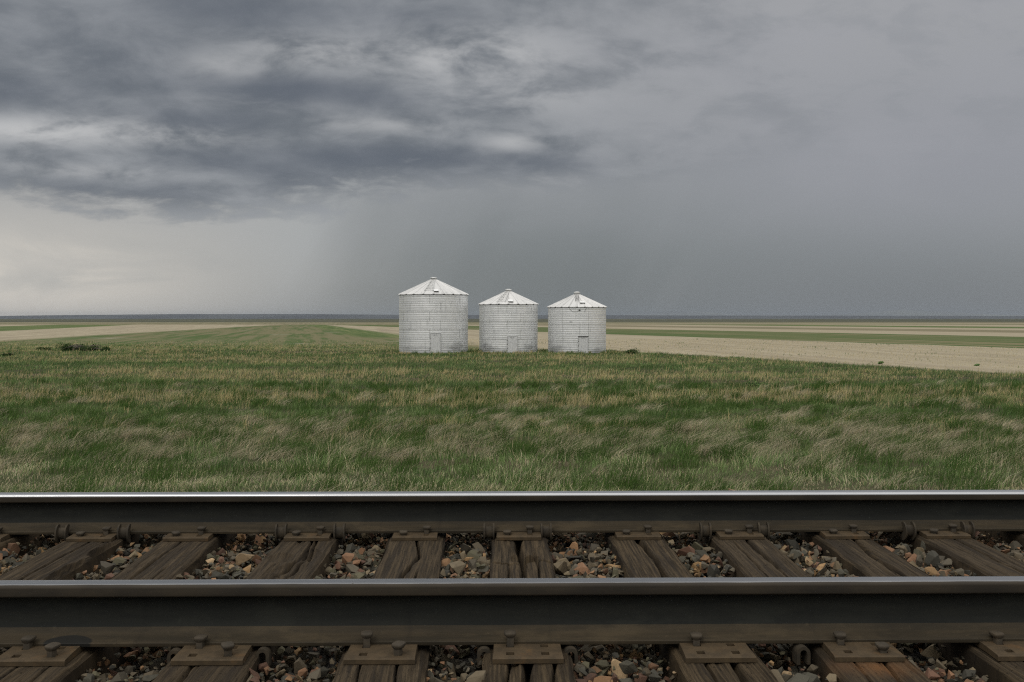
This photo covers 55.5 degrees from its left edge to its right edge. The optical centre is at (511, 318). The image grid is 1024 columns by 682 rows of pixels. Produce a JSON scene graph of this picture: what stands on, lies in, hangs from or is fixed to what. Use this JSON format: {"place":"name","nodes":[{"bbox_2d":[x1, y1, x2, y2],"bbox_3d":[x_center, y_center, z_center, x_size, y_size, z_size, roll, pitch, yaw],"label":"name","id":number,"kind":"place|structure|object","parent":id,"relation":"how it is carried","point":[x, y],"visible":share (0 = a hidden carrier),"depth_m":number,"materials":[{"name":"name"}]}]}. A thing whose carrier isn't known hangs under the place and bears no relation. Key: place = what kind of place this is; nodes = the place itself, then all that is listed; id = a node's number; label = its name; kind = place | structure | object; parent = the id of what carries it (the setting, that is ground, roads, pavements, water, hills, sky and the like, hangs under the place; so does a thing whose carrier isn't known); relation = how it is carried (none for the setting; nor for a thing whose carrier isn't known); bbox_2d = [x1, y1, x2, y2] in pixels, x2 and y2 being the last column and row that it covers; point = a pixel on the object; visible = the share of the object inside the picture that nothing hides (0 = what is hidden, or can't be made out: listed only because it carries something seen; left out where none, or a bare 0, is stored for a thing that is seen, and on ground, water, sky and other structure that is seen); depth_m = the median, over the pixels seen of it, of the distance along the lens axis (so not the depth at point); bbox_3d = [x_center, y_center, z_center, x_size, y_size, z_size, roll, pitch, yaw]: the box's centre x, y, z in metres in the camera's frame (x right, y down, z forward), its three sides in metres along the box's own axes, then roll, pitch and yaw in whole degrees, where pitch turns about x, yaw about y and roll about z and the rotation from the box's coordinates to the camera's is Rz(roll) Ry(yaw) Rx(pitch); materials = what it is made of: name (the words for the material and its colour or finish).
{"place":"outdoors","nodes":[
{"label":"outdoors","id":0,"kind":"place"},
{"bbox_2d":[0,319,1023,491],"bbox_3d":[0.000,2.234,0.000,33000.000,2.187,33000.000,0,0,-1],"label":"ground","id":1,"kind":"structure","parent":0,"point":[986,334],"depth_m":100.69,"materials":[{"name":"green plant"}]},
{"bbox_2d":[35,347,51,350],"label":"shrub","id":2,"kind":"object","parent":1,"relation":"on","point":[45,348],"visible":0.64,"depth_m":95.98,"materials":[{"name":"green plant"}]},
{"bbox_2d":[55,343,100,351],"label":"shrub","id":3,"kind":"object","parent":1,"relation":"on","point":[77,347],"visible":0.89,"depth_m":94.75,"materials":[{"name":"green plant"}]},
{"bbox_2d":[93,346,110,350],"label":"shrub","id":4,"kind":"object","parent":1,"relation":"on","point":[104,348],"visible":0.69,"depth_m":94.83,"materials":[{"name":"green plant"}]},
{"bbox_2d":[398,277,468,352],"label":"grain bin","id":5,"kind":"object","parent":1,"relation":"on","point":[433,313],"visible":0.97,"depth_m":88.19,"materials":[{"name":"metal"}]},
{"bbox_2d":[430,334,440,352],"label":"door","id":6,"kind":"structure","parent":5,"relation":"in","point":[435,339],"depth_m":87.67,"materials":[{"name":"metal"}]},
{"bbox_2d":[4,534,946,681],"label":"trackbed","id":7,"kind":"structure","parent":1,"relation":"on","point":[915,654],"depth_m":3.21,"materials":[{"name":"gravel"}]},
{"bbox_2d":[0,527,53,558],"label":"gravel ballast","id":8,"kind":"structure","parent":7,"relation":"on","point":[23,540],"depth_m":4.42,"materials":[{"name":"gravel"}]},
{"bbox_2d":[0,526,151,648],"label":"railway tie","id":9,"kind":"object","parent":7,"relation":"on","point":[71,556],"visible":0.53,"depth_m":4.04,"materials":[{"name":"brown wood"}]},
{"bbox_2d":[0,526,246,681],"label":"railway tie","id":10,"kind":"object","parent":7,"relation":"on","point":[171,555],"visible":0.52,"depth_m":3.01,"materials":[{"name":"brown wood"}]},
{"bbox_2d":[152,526,347,681],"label":"railway tie","id":11,"kind":"object","parent":7,"relation":"on","point":[296,554],"visible":0.5,"depth_m":2.88,"materials":[{"name":"brown wood"}]},
{"bbox_2d":[332,525,448,681],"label":"railway tie","id":12,"kind":"object","parent":7,"relation":"on","point":[415,555],"visible":0.62,"depth_m":2.87,"materials":[{"name":"brown wood"}]},
{"bbox_2d":[0,488,1023,681],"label":"ballast gravel","id":13,"kind":"structure","parent":7,"relation":"on","point":[352,556],"depth_m":3.90,"materials":[{"name":"grey gravel"}]},
{"bbox_2d":[482,525,575,681],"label":"railway tie","id":14,"kind":"object","parent":7,"relation":"on","point":[527,554],"visible":0.51,"depth_m":2.87,"materials":[{"name":"brown wood"}]},
{"bbox_2d":[0,576,1023,666],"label":"rail","id":15,"kind":"object","parent":14,"relation":"on","point":[483,613],"visible":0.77,"depth_m":2.94,"materials":[{"name":"metal"}]},
{"bbox_2d":[595,525,777,681],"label":"railway tie","id":16,"kind":"object","parent":7,"relation":"on","point":[647,553],"visible":0.5,"depth_m":2.89,"materials":[{"name":"brown wood"}]},
{"bbox_2d":[692,524,931,681],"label":"railway tie","id":17,"kind":"object","parent":7,"relation":"on","point":[749,552],"visible":0.46,"depth_m":2.89,"materials":[{"name":"brown wood"}]},
{"bbox_2d":[788,524,1023,681],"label":"railway tie","id":18,"kind":"object","parent":7,"relation":"on","point":[863,554],"visible":0.45,"depth_m":3.77,"materials":[{"name":"brown wood"}]},
{"bbox_2d":[0,490,1023,542],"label":"rail","id":19,"kind":"object","parent":18,"relation":"on","point":[905,514],"visible":0.9,"depth_m":4.45,"materials":[{"name":"metal"}]},
{"bbox_2d":[881,524,1023,575],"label":"railway tie","id":20,"kind":"object","parent":7,"relation":"on","point":[963,550],"visible":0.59,"depth_m":4.11,"materials":[{"name":"brown wood"}]},
{"bbox_2d":[974,531,1023,551],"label":"railway tie","id":21,"kind":"object","parent":7,"relation":"on","point":[1008,537],"visible":0.12,"depth_m":4.54,"materials":[{"name":"brown wood"}]},
{"bbox_2d":[390,348,618,354],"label":"base weeds","id":22,"kind":"object","parent":1,"relation":"on","point":[477,350],"visible":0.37,"depth_m":88.74,"materials":[{"name":"green plant"}]},
{"bbox_2d":[478,289,538,352],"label":"grain bin","id":23,"kind":"object","parent":1,"relation":"on","point":[508,320],"visible":0.95,"depth_m":89.39,"materials":[{"name":"metal"}]},
{"bbox_2d":[507,336,517,351],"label":"door","id":24,"kind":"structure","parent":23,"relation":"in","point":[512,342],"depth_m":88.92,"materials":[{"name":"metal"}]},
{"bbox_2d":[0,376,1023,491],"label":"grass tussocks","id":25,"kind":"object","parent":1,"relation":"on","point":[908,445],"depth_m":23.05,"materials":[{"name":"green plant"}]},
{"bbox_2d":[0,340,1023,491],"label":"meadow grass","id":26,"kind":"structure","parent":1,"relation":"on","point":[365,359],"depth_m":36.82,"materials":[{"name":"green plant"}]},
{"bbox_2d":[0,346,1023,423],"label":"dry grass","id":27,"kind":"structure","parent":1,"relation":"on","point":[669,394],"depth_m":40.20,"materials":[{"name":"plant"}]},
{"bbox_2d":[547,291,606,352],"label":"grain bin","id":28,"kind":"object","parent":1,"relation":"on","point":[577,321],"visible":0.88,"depth_m":89.42,"materials":[{"name":"metal"}]},
{"bbox_2d":[578,336,588,352],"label":"door","id":29,"kind":"structure","parent":28,"relation":"in","point":[582,340],"depth_m":88.94,"materials":[{"name":"metal"}]},
{"bbox_2d":[623,347,639,353],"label":"shrub","id":30,"kind":"object","parent":1,"relation":"on","point":[631,351],"visible":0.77,"depth_m":87.27,"materials":[{"name":"green plant"}]},
{"bbox_2d":[468,338,1023,372],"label":"stubble","id":31,"kind":"object","parent":1,"relation":"on","point":[837,358],"visible":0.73,"depth_m":96.62,"materials":[{"name":"beige plant"}]},
{"bbox_2d":[743,381,773,386],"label":"shrub","id":32,"kind":"object","parent":1,"relation":"on","point":[755,384],"visible":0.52,"depth_m":44.48,"materials":[{"name":"green plant"}]},
{"bbox_2d":[0,314,1023,318],"bbox_3d":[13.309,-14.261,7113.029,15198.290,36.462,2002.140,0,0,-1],"label":"hills","id":33,"kind":"structure","parent":0,"point":[247,316],"depth_m":6520.91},
{"bbox_2d":[0,0,1023,315],"label":"sky","id":34,"kind":"structure","parent":0,"point":[733,157],"materials":[{"name":"grey"}]},
{"bbox_2d":[625,310,1023,315],"bbox_3d":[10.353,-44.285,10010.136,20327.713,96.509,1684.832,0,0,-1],"label":"hills","id":35,"kind":"structure","parent":0,"point":[902,313],"depth_m":9766.36,"materials":[{"name":"grey"}]}
]}

